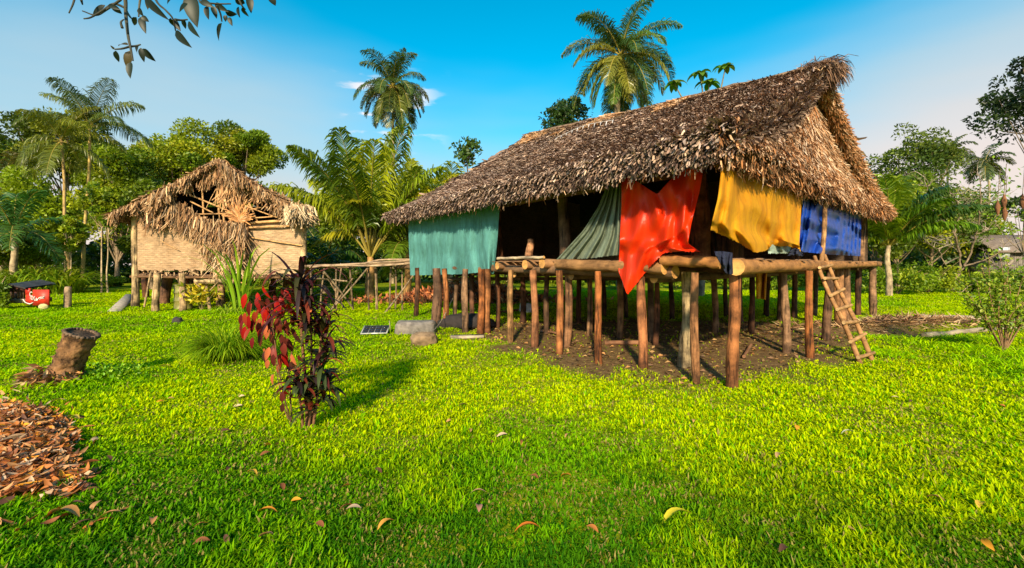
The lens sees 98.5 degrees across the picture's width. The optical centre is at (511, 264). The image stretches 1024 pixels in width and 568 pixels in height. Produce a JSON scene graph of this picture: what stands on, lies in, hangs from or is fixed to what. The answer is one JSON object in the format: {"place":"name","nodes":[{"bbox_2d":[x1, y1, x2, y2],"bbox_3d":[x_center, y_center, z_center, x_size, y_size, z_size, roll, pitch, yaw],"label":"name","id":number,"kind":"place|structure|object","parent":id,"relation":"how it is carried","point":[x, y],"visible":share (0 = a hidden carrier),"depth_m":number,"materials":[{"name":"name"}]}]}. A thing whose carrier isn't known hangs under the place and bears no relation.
{"place":"outdoors","nodes":[
{"label":"outdoors","id":0,"kind":"place"},
{"bbox_2d":[68,0,275,78],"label":"overhanging branch","id":1,"kind":"object","parent":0,"point":[190,8],"visible":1,"depth_m":3.61,"materials":[{"name":"green plant"}]},
{"bbox_2d":[0,289,1023,567],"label":"lawn grass","id":2,"kind":"structure","parent":0,"point":[962,371],"depth_m":3.95,"materials":[{"name":"plant"}]},
{"bbox_2d":[47,504,79,516],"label":"fallen leaf","id":3,"kind":"object","parent":2,"relation":"on","point":[72,508],"visible":0.91,"depth_m":2.90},
{"bbox_2d":[360,321,390,333],"bbox_3d":[-3.312,1.550,10.757,0.658,0.303,0.449,0,0,-7],"label":"solar panel","id":4,"kind":"object","parent":2,"relation":"on","point":[376,329],"visible":1,"depth_m":10.73,"materials":[{"name":"glass"}]},
{"bbox_2d":[514,521,539,531],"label":"fallen leaf","id":5,"kind":"object","parent":2,"relation":"on","point":[525,523],"visible":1,"depth_m":2.80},
{"bbox_2d":[662,507,690,523],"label":"fallen leaf","id":6,"kind":"object","parent":2,"relation":"on","point":[670,512],"visible":1,"depth_m":2.93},
{"bbox_2d":[981,538,994,550],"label":"fallen leaf","id":7,"kind":"object","parent":2,"relation":"on","point":[987,542],"visible":1,"depth_m":2.61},
{"bbox_2d":[0,270,1023,567],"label":"ground","id":8,"kind":"structure","parent":0,"point":[660,366],"depth_m":4.80,"materials":[{"name":"plant"}]},
{"bbox_2d":[0,276,11,307],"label":"bush","id":9,"kind":"object","parent":8,"relation":"on","point":[5,297],"visible":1,"depth_m":16.01,"materials":[{"name":"green plant"}]},
{"bbox_2d":[0,131,44,215],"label":"jungle tree","id":10,"kind":"object","parent":8,"relation":"on","point":[4,145],"visible":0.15,"depth_m":43.02,"materials":[{"name":"green plant"}]},
{"bbox_2d":[0,221,57,268],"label":"jungle tree","id":11,"kind":"object","parent":8,"relation":"on","point":[29,253],"visible":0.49,"depth_m":27.02,"materials":[{"name":"green plant"}]},
{"bbox_2d":[0,262,57,277],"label":"bush","id":12,"kind":"object","parent":8,"relation":"on","point":[23,268],"visible":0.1,"depth_m":26.88,"materials":[{"name":"green plant"}]},
{"bbox_2d":[8,280,55,304],"bbox_3d":[-18.340,1.070,16.867,2.294,0.919,1.104,0,0,0],"label":"drinks crate stall","id":13,"kind":"object","parent":8,"relation":"on","point":[19,291],"visible":0.99,"depth_m":16.42,"materials":[{"name":"plastic"}]},
{"bbox_2d":[0,265,65,283],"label":"reed clump","id":14,"kind":"object","parent":8,"relation":"on","point":[16,278],"visible":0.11,"depth_m":24.39,"materials":[{"name":"green plant"}]},
{"bbox_2d":[0,151,66,273],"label":"coconut palm","id":15,"kind":"object","parent":8,"relation":"on","point":[11,159],"visible":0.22,"depth_m":33.56,"materials":[{"name":"green plant"}]},
{"bbox_2d":[0,189,82,274],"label":"palm","id":16,"kind":"object","parent":8,"relation":"on","point":[13,219],"visible":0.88,"depth_m":24.67,"materials":[{"name":"green plant"}]},
{"bbox_2d":[0,265,88,293],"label":"reed clump","id":17,"kind":"object","parent":8,"relation":"on","point":[32,272],"visible":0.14,"depth_m":24.36,"materials":[{"name":"green plant"}]},
{"bbox_2d":[0,164,89,268],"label":"jungle tree","id":18,"kind":"object","parent":8,"relation":"on","point":[11,176],"visible":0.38,"depth_m":31.72,"materials":[{"name":"green plant"}]},
{"bbox_2d":[0,266,105,293],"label":"reed clump","id":19,"kind":"object","parent":8,"relation":"on","point":[34,277],"visible":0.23,"depth_m":24.29,"materials":[{"name":"green plant"}]},
{"bbox_2d":[11,327,100,389],"bbox_3d":[-6.519,1.400,6.296,0.945,0.951,0.784,0,0,0],"label":"tree stump","id":20,"kind":"object","parent":8,"relation":"on","point":[75,346],"visible":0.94,"depth_m":6.23,"materials":[{"name":"wood"},{"name":"bark"},{"name":"leaf"}]},
{"bbox_2d":[3,265,119,293],"bbox_3d":[-25.718,0.887,25.167,5.066,1.666,4.964,0,0,0],"label":"reed clump","id":21,"kind":"object","parent":8,"relation":"on","point":[77,287],"visible":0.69,"depth_m":24.60,"materials":[{"name":"green plant"}]},
{"bbox_2d":[0,106,124,270],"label":"jungle tree","id":22,"kind":"object","parent":8,"relation":"on","point":[28,129],"visible":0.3,"depth_m":36.43,"materials":[{"name":"green plant"}]},
{"bbox_2d":[63,286,71,307],"bbox_3d":[-17.129,1.331,16.998,0.252,0.945,0.242,0,0,0],"label":"sawn post","id":23,"kind":"object","parent":8,"relation":"on","point":[67,299],"visible":0.82,"depth_m":16.92,"materials":[{"name":"brown wood"}]},
{"bbox_2d":[0,387,135,535],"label":"leaf pile","id":24,"kind":"object","parent":8,"relation":"on","point":[27,431],"visible":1,"depth_m":3.65,"materials":[{"name":"plant"}]},
{"bbox_2d":[49,214,89,275],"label":"sapling","id":25,"kind":"object","parent":8,"relation":"on","point":[75,241],"visible":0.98,"depth_m":25.86,"materials":[{"name":"green plant"}]},
{"bbox_2d":[14,106,126,269],"bbox_3d":[-27.468,-3.981,26.903,5.286,11.787,4.797,0,0,-23],"label":"areca palm","id":26,"kind":"object","parent":8,"relation":"on","point":[62,128],"visible":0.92,"depth_m":26.94,"materials":[{"name":"green plant"}]},
{"bbox_2d":[13,76,153,289],"bbox_3d":[-26.445,-4.883,28.451,6.226,13.576,6.233,0,0,0],"label":"areca palm","id":27,"kind":"object","parent":8,"relation":"on","point":[72,104],"visible":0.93,"depth_m":27.82,"materials":[{"name":"green plant"}]},
{"bbox_2d":[73,181,124,292],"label":"sapling","id":28,"kind":"object","parent":8,"relation":"on","point":[96,208],"visible":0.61,"depth_m":25.52,"materials":[{"name":"green plant"}]},
{"bbox_2d":[83,188,123,291],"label":"sapling","id":29,"kind":"object","parent":8,"relation":"on","point":[117,203],"visible":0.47,"depth_m":25.75,"materials":[{"name":"green plant"}]},
{"bbox_2d":[87,275,128,286],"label":"bush","id":30,"kind":"object","parent":8,"relation":"on","point":[116,283],"visible":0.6,"depth_m":32.52,"materials":[{"name":"green plant"}]},
{"bbox_2d":[60,141,167,282],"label":"jungle tree","id":31,"kind":"object","parent":8,"relation":"on","point":[123,166],"visible":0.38,"depth_m":33.17,"materials":[{"name":"green plant"}]},
{"bbox_2d":[53,358,178,382],"bbox_3d":[-6.068,1.607,6.627,1.932,0.199,1.110,0,0,0],"label":"clover patch","id":32,"kind":"object","parent":8,"relation":"on","point":[110,368],"visible":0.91,"depth_m":6.66,"materials":[{"name":"green plant"}]},
{"bbox_2d":[108,294,130,311],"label":"stone slab","id":33,"kind":"structure","parent":8,"relation":"on","point":[124,301],"depth_m":17.18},
{"bbox_2d":[113,177,167,288],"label":"jungle tree","id":34,"kind":"object","parent":8,"relation":"on","point":[122,244],"visible":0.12,"depth_m":28.89,"materials":[{"name":"green plant"}]},
{"bbox_2d":[173,284,192,308],"bbox_3d":[-12.528,1.238,16.815,0.630,0.925,0.630,0,0,0],"label":"oil drum","id":35,"kind":"object","parent":8,"relation":"on","point":[176,299],"visible":0.43,"depth_m":16.53,"materials":[{"name":"paint"}]},
{"bbox_2d":[129,116,238,282],"bbox_3d":[-30.030,-5.674,39.824,9.542,15.182,8.764,0,0,35],"label":"jungle tree","id":36,"kind":"object","parent":8,"relation":"on","point":[179,154],"visible":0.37,"depth_m":37.92,"materials":[{"name":"green plant"}]},
{"bbox_2d":[177,281,222,309],"bbox_3d":[-11.399,1.147,16.202,1.657,1.122,1.188,0,0,0],"label":"croton","id":37,"kind":"object","parent":8,"relation":"on","point":[198,295],"visible":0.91,"depth_m":16.08,"materials":[{"name":"yellow plant"}]},
{"bbox_2d":[95,157,320,311],"bbox_3d":[-12.761,-1.071,19.097,11.507,5.859,7.433,0,0,0],"label":"hut","id":38,"kind":"object","parent":8,"relation":"on","point":[169,223],"visible":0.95,"depth_m":16.76,"materials":[{"name":"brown wood"}]},
{"bbox_2d":[194,279,223,310],"bbox_3d":[-11.063,1.189,16.208,0.900,1.239,0.565,0,0,0],"label":"wooden stand","id":39,"kind":"object","parent":8,"relation":"on","point":[209,281],"visible":0.81,"depth_m":15.96,"materials":[{"name":"brown wood"}]},
{"bbox_2d":[165,321,279,367],"bbox_3d":[-5.066,1.367,7.809,2.043,0.706,1.956,0,0,0],"label":"grass tussock","id":40,"kind":"object","parent":8,"relation":"on","point":[224,347],"depth_m":7.54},
{"bbox_2d":[204,300,245,313],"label":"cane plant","id":41,"kind":"object","parent":8,"relation":"on","point":[222,310],"visible":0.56,"depth_m":15.27,"materials":[{"name":"green plant"}]},
{"bbox_2d":[176,240,288,311],"bbox_3d":[-9.533,0.431,15.205,3.781,2.582,2.726,0,0,-31],"label":"cane plant","id":42,"kind":"object","parent":8,"relation":"on","point":[228,282],"visible":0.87,"depth_m":15.24,"materials":[{"name":"green plant"}]},
{"bbox_2d":[207,181,277,206],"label":"jungle tree","id":43,"kind":"object","parent":8,"relation":"on","point":[243,199],"depth_m":30.12,"materials":[{"name":"green plant"}]},
{"bbox_2d":[210,119,288,180],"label":"jungle tree","id":44,"kind":"object","parent":8,"relation":"on","point":[255,152],"visible":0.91,"depth_m":42.71,"materials":[{"name":"green plant"}]},
{"bbox_2d":[223,295,288,310],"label":"strap plant","id":45,"kind":"object","parent":8,"relation":"on","point":[253,303],"visible":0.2,"depth_m":16.73,"materials":[{"name":"green plant"}]},
{"bbox_2d":[238,288,302,421],"bbox_3d":[-2.563,0.997,4.683,0.568,1.505,0.835,0,0,-33],"label":"copperleaf","id":46,"kind":"object","parent":8,"relation":"on","point":[249,323],"visible":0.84,"depth_m":4.67,"materials":[{"name":"red plant"}]},
{"bbox_2d":[252,279,292,287],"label":"bush","id":47,"kind":"object","parent":8,"relation":"on","point":[267,282],"visible":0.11,"depth_m":32.44,"materials":[{"name":"green plant"}]},
{"bbox_2d":[245,250,357,428],"bbox_3d":[-2.136,0.794,4.556,1.146,1.892,0.920,0,0,0],"label":"cordyline","id":48,"kind":"object","parent":8,"relation":"on","point":[307,387],"visible":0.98,"depth_m":4.49,"materials":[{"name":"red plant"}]},
{"bbox_2d":[279,192,361,285],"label":"jungle tree","id":49,"kind":"object","parent":8,"relation":"on","point":[323,227],"visible":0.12,"depth_m":32.35,"materials":[{"name":"green plant"}]},
{"bbox_2d":[309,268,358,286],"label":"bush","id":50,"kind":"object","parent":8,"relation":"on","point":[346,270],"visible":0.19,"depth_m":32.85,"materials":[{"name":"green plant"}]},
{"bbox_2d":[306,225,374,296],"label":"palm","id":51,"kind":"object","parent":8,"relation":"on","point":[311,240],"visible":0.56,"depth_m":24.61,"materials":[{"name":"green plant"}]},
{"bbox_2d":[292,259,412,311],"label":"walkway","id":52,"kind":"structure","parent":8,"relation":"on","point":[374,264],"depth_m":16.25,"materials":[{"name":"brown wood"}]},
{"bbox_2d":[269,120,444,297],"bbox_3d":[-6.815,-2.568,21.677,8.789,8.972,9.804,0,0,0],"label":"palm","id":53,"kind":"object","parent":8,"relation":"on","point":[348,183],"visible":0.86,"depth_m":20.45,"materials":[{"name":"green plant"}]},
{"bbox_2d":[311,158,458,293],"bbox_3d":[-5.997,-1.871,24.231,8.537,7.572,9.886,0,0,0],"label":"palm","id":54,"kind":"object","parent":8,"relation":"on","point":[402,246],"visible":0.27,"depth_m":22.31,"materials":[{"name":"green plant"}]},
{"bbox_2d":[353,47,428,283],"bbox_3d":[-10.157,-8.346,38.048,5.896,20.497,7.032,0,0,0],"label":"coconut palm","id":55,"kind":"object","parent":8,"relation":"on","point":[397,100],"visible":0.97,"depth_m":37.15,"materials":[{"name":"green plant"}]},
{"bbox_2d":[380,232,420,284],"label":"jungle tree","id":56,"kind":"object","parent":8,"relation":"on","point":[400,235],"visible":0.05,"depth_m":34.26,"materials":[{"name":"green plant"}]},
{"bbox_2d":[395,320,436,334],"bbox_3d":[-2.350,1.559,10.755,1.005,0.378,0.509,0,0,0],"label":"concrete block","id":57,"kind":"object","parent":8,"relation":"on","point":[408,327],"depth_m":10.53,"materials":[{"name":"concrete"}]},
{"bbox_2d":[374,157,464,284],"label":"palm","id":58,"kind":"object","parent":8,"relation":"on","point":[447,169],"visible":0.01,"depth_m":24.48,"materials":[{"name":"green plant"}]},
{"bbox_2d":[410,332,437,345],"bbox_3d":[-1.881,1.601,9.402,0.580,0.332,0.465,0,0,0],"label":"rock","id":59,"kind":"object","parent":8,"relation":"on","point":[423,338],"visible":0.85,"depth_m":9.25,"materials":[{"name":"stone"}]},
{"bbox_2d":[314,281,613,305],"bbox_3d":[-1.822,1.279,20.125,14.650,1.481,5.377,0,0,0],"label":"hedge","id":60,"kind":"object","parent":8,"relation":"on","point":[426,294],"visible":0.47,"depth_m":19.71,"materials":[{"name":"green plant"}]},
{"bbox_2d":[448,136,482,172],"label":"slender tree","id":61,"kind":"object","parent":8,"relation":"on","point":[465,155],"visible":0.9,"depth_m":29.55,"materials":[{"name":"green plant"}]},
{"bbox_2d":[437,313,495,328],"bbox_3d":[-1.214,1.545,11.712,1.589,0.445,0.883,0,0,0],"label":"boulder","id":62,"kind":"object","parent":8,"relation":"on","point":[453,321],"visible":0.52,"depth_m":11.40,"materials":[{"name":"stone"}]},
{"bbox_2d":[451,334,483,338],"bbox_3d":[-1.020,1.650,10.038,0.750,0.060,0.220,0,0,-9],"label":"short plank","id":63,"kind":"object","parent":8,"relation":"on","point":[470,336],"visible":0.93,"depth_m":9.96,"materials":[{"name":"brown wood"}]},
{"bbox_2d":[5,230,1021,283],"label":"undergrowth","id":64,"kind":"object","parent":8,"relation":"on","point":[93,257],"visible":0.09,"depth_m":39.05,"materials":[{"name":"green plant"}]},
{"bbox_2d":[519,303,531,312],"bbox_3d":[0.528,1.539,15.278,0.569,0.438,0.453,0,0,0],"label":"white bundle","id":65,"kind":"object","parent":8,"relation":"on","point":[528,307],"visible":0.34,"depth_m":15.11,"materials":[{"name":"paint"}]},
{"bbox_2d":[539,276,585,288],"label":"bush","id":66,"kind":"object","parent":8,"relation":"on","point":[574,285],"visible":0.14,"depth_m":30.60,"materials":[{"name":"green plant"}]},
{"bbox_2d":[538,94,592,128],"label":"jungle tree","id":67,"kind":"object","parent":8,"relation":"on","point":[562,112],"visible":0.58,"depth_m":33.35,"materials":[{"name":"green plant"}]},
{"bbox_2d":[604,340,637,344],"bbox_3d":[2.336,1.640,9.202,0.803,0.118,0.102,0,0,6],"label":"stick","id":68,"kind":"object","parent":8,"relation":"on","point":[621,342],"visible":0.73,"depth_m":9.18,"materials":[{"name":"brown wood"}]},
{"bbox_2d":[561,0,682,287],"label":"coconut palm","id":69,"kind":"object","parent":8,"relation":"on","point":[628,82],"visible":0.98,"depth_m":27.34,"materials":[{"name":"green plant"}]},
{"bbox_2d":[380,54,897,388],"bbox_3d":[4.105,-1.602,15.258,16.133,6.948,13.360,0,0,-42],"label":"stilt hut","id":70,"kind":"object","parent":8,"relation":"on","point":[791,130],"visible":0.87,"depth_m":9.34,"materials":[{"name":"plant"}]},
{"bbox_2d":[408,203,499,275],"bbox_3d":[-1.903,-0.657,12.946,0.268,2.090,5.794,0,0,-34],"label":"hanging cloth","id":71,"kind":"object","parent":70,"relation":"hanging from","point":[460,241],"visible":0.84,"depth_m":12.49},
{"bbox_2d":[556,181,621,259],"bbox_3d":[1.402,-0.800,8.194,0.180,1.457,1.650,0,0,-36],"label":"hanging cloth","id":72,"kind":"object","parent":70,"relation":"hanging from","point":[599,236],"visible":0.83,"depth_m":7.87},
{"bbox_2d":[557,116,620,137],"bbox_3d":[2.303,-4.150,13.337,2.389,0.400,0.446,0,0,36],"label":"dead frond","id":73,"kind":"object","parent":70,"relation":"on","point":[588,124],"visible":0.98,"depth_m":13.29,"materials":[{"name":"brown plant"}]},
{"bbox_2d":[619,167,702,293],"bbox_3d":[2.180,-0.491,6.713,0.305,1.961,1.596,0,0,-36],"label":"hanging sheet","id":74,"kind":"object","parent":70,"relation":"hanging from","point":[654,227],"visible":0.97,"depth_m":6.77,"materials":[{"name":"red fabric"}]},
{"bbox_2d":[714,251,732,274],"bbox_3d":[2.513,-0.014,5.238,0.144,0.286,0.819,0,0,38],"label":"draped rag","id":75,"kind":"object","parent":70,"relation":"on","point":[725,259],"visible":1,"depth_m":5.23,"materials":[{"name":"blue fabric"}]},
{"bbox_2d":[711,161,801,252],"bbox_3d":[3.868,-0.802,6.698,4.090,1.289,0.225,0,0,-44],"label":"hanging cloth","id":76,"kind":"object","parent":70,"relation":"hanging from","point":[755,216],"visible":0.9,"depth_m":6.37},
{"bbox_2d":[756,273,766,299],"bbox_3d":[5.081,0.411,8.970,0.106,0.653,0.729,0,0,42],"label":"hanging cloth","id":77,"kind":"object","parent":70,"relation":"hanging from","point":[761,281],"visible":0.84,"depth_m":9.01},
{"bbox_2d":[768,244,790,253],"bbox_3d":[4.544,-0.289,7.470,1.442,0.256,0.096,0,0,-44],"label":"hanging cloth","id":78,"kind":"object","parent":70,"relation":"hanging from","point":[772,249],"visible":0.59,"depth_m":7.45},
{"bbox_2d":[788,248,802,255],"bbox_3d":[4.864,-0.204,7.551,0.088,0.143,1.076,0,0,41],"label":"draped rag","id":79,"kind":"object","parent":70,"relation":"on","point":[796,251],"visible":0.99,"depth_m":7.53,"materials":[{"name":"fabric"}]},
{"bbox_2d":[799,199,860,255],"bbox_3d":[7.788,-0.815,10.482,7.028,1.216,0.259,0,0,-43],"label":"hanging tarp","id":80,"kind":"object","parent":70,"relation":"hanging from","point":[843,235],"visible":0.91,"depth_m":9.79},
{"bbox_2d":[479,319,908,385],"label":"leaf litter","id":81,"kind":"object","parent":8,"relation":"on","point":[684,377],"visible":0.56,"depth_m":9.14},
{"bbox_2d":[664,62,734,295],"bbox_3d":[9.820,-4.344,23.063,3.818,12.115,1.314,0,0,0],"label":"breadfruit tree","id":82,"kind":"object","parent":8,"relation":"on","point":[674,84],"visible":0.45,"depth_m":22.98,"materials":[{"name":"green plant"}]},
{"bbox_2d":[717,278,755,288],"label":"bush","id":83,"kind":"object","parent":8,"relation":"on","point":[745,282],"visible":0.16,"depth_m":29.59,"materials":[{"name":"green plant"}]},
{"bbox_2d":[755,274,804,289],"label":"bush","id":84,"kind":"object","parent":8,"relation":"on","point":[801,281],"visible":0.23,"depth_m":28.65,"materials":[{"name":"green plant"}]},
{"bbox_2d":[813,272,867,290],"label":"bush","id":85,"kind":"object","parent":8,"relation":"on","point":[852,281],"visible":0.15,"depth_m":28.37,"materials":[{"name":"green plant"}]},
{"bbox_2d":[813,254,875,363],"bbox_3d":[6.227,0.780,8.408,0.691,1.993,1.944,0,0,7],"label":"ladder","id":86,"kind":"object","parent":8,"relation":"on","point":[869,354],"visible":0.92,"depth_m":8.18,"materials":[{"name":"brown wood"}]},
{"bbox_2d":[746,309,1023,333],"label":"dry brush","id":87,"kind":"object","parent":8,"relation":"on","point":[912,320],"visible":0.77,"depth_m":11.54,"materials":[{"name":"brown plant"}]},
{"bbox_2d":[868,220,915,287],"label":"jungle tree","id":88,"kind":"object","parent":8,"relation":"on","point":[897,250],"visible":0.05,"depth_m":29.47,"materials":[{"name":"green plant"}]},
{"bbox_2d":[861,263,947,293],"bbox_3d":[21.408,0.904,24.247,2.586,1.963,3.664,0,0,-44],"label":"bush","id":89,"kind":"object","parent":8,"relation":"on","point":[921,281],"visible":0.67,"depth_m":23.76,"materials":[{"name":"green plant"}]},
{"bbox_2d":[869,170,956,285],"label":"jungle tree","id":90,"kind":"object","parent":8,"relation":"on","point":[929,176],"visible":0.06,"depth_m":32.51,"materials":[{"name":"green plant"}]},
{"bbox_2d":[866,122,972,261],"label":"jungle tree","id":91,"kind":"object","parent":8,"relation":"on","point":[932,154],"visible":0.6,"depth_m":38.72,"materials":[{"name":"green plant"}]},
{"bbox_2d":[891,258,968,293],"bbox_3d":[24.467,0.725,25.955,4.041,2.104,3.612,0,0,0],"label":"bush","id":92,"kind":"object","parent":8,"relation":"on","point":[949,284],"visible":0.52,"depth_m":25.04,"materials":[{"name":"green plant"}]},
{"bbox_2d":[868,172,993,295],"bbox_3d":[19.495,-1.810,22.834,7.218,7.425,6.239,0,0,0],"label":"palm","id":93,"kind":"object","parent":8,"relation":"on","point":[904,227],"visible":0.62,"depth_m":21.66,"materials":[{"name":"green plant"}]},
{"bbox_2d":[926,134,977,184],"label":"coconut palm","id":94,"kind":"object","parent":8,"relation":"on","point":[961,143],"visible":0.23,"depth_m":55.30,"materials":[{"name":"green plant"}]},
{"bbox_2d":[907,180,1000,265],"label":"jungle tree","id":95,"kind":"object","parent":8,"relation":"on","point":[960,237],"visible":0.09,"depth_m":32.29,"materials":[{"name":"green plant"}]},
{"bbox_2d":[905,155,1023,291],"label":"bare tree","id":96,"kind":"object","parent":8,"relation":"on","point":[981,199],"visible":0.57,"depth_m":25.94,"materials":[{"name":"green plant"}]},
{"bbox_2d":[925,218,1004,263],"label":"jungle tree","id":97,"kind":"object","parent":8,"relation":"on","point":[963,249],"visible":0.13,"depth_m":38.16,"materials":[{"name":"green plant"}]},
{"bbox_2d":[916,314,1014,322],"bbox_3d":[12.588,1.510,12.037,3.439,0.354,0.203,0,0,-7],"label":"fallen log","id":98,"kind":"object","parent":8,"relation":"on","point":[963,316],"visible":0.21,"depth_m":11.92,"materials":[{"name":"brown wood"}]},
{"bbox_2d":[921,326,1023,336],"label":"fallen log","id":99,"kind":"object","parent":8,"relation":"on","point":[965,331],"visible":0.55,"depth_m":10.92,"materials":[{"name":"brown wood"}]},
{"bbox_2d":[941,269,1006,290],"bbox_3d":[27.421,1.014,26.445,2.379,1.404,3.204,0,0,-15],"label":"bush","id":100,"kind":"object","parent":8,"relation":"on","point":[973,279],"visible":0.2,"depth_m":25.92,"materials":[{"name":"green plant"}]},
{"bbox_2d":[944,235,1023,275],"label":"grey shed","id":101,"kind":"structure","parent":8,"relation":"on","point":[1007,250],"depth_m":36.59,"materials":[{"name":"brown wood"}]},
{"bbox_2d":[953,187,1016,234],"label":"jungle tree","id":102,"kind":"object","parent":8,"relation":"on","point":[1013,229],"visible":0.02,"depth_m":44.05,"materials":[{"name":"green plant"}]},
{"bbox_2d":[959,142,1016,202],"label":"coconut palm","id":103,"kind":"object","parent":8,"relation":"on","point":[987,165],"visible":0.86,"depth_m":51.61,"materials":[{"name":"green plant"}]},
{"bbox_2d":[955,247,1023,351],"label":"young tree","id":104,"kind":"object","parent":8,"relation":"on","point":[997,317],"visible":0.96,"depth_m":8.47,"materials":[{"name":"green plant"}]},
{"bbox_2d":[960,56,1023,220],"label":"leaning tree","id":105,"kind":"object","parent":8,"relation":"on","point":[994,103],"visible":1,"depth_m":18.45,"materials":[{"name":"green plant"}]},
{"bbox_2d":[966,268,1023,293],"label":"bush","id":106,"kind":"object","parent":8,"relation":"on","point":[1017,276],"visible":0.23,"depth_m":24.86,"materials":[{"name":"green plant"}]},
{"bbox_2d":[975,195,1023,256],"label":"jungle tree","id":107,"kind":"object","parent":8,"relation":"on","point":[1014,200],"visible":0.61,"depth_m":30.02,"materials":[{"name":"green plant"}]},
{"bbox_2d":[0,0,1023,265],"label":"sky","id":108,"kind":"structure","parent":0,"point":[290,71],"materials":[{"name":"blue"}]},
{"bbox_2d":[710,231,743,257],"bbox_3d":[3.496,-0.315,7.274,0.700,0.470,0.460,0,0,-44],"label":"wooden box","id":109,"kind":"object","parent":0,"point":[719,242],"visible":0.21,"depth_m":7.06,"materials":[{"name":"brown wood"}]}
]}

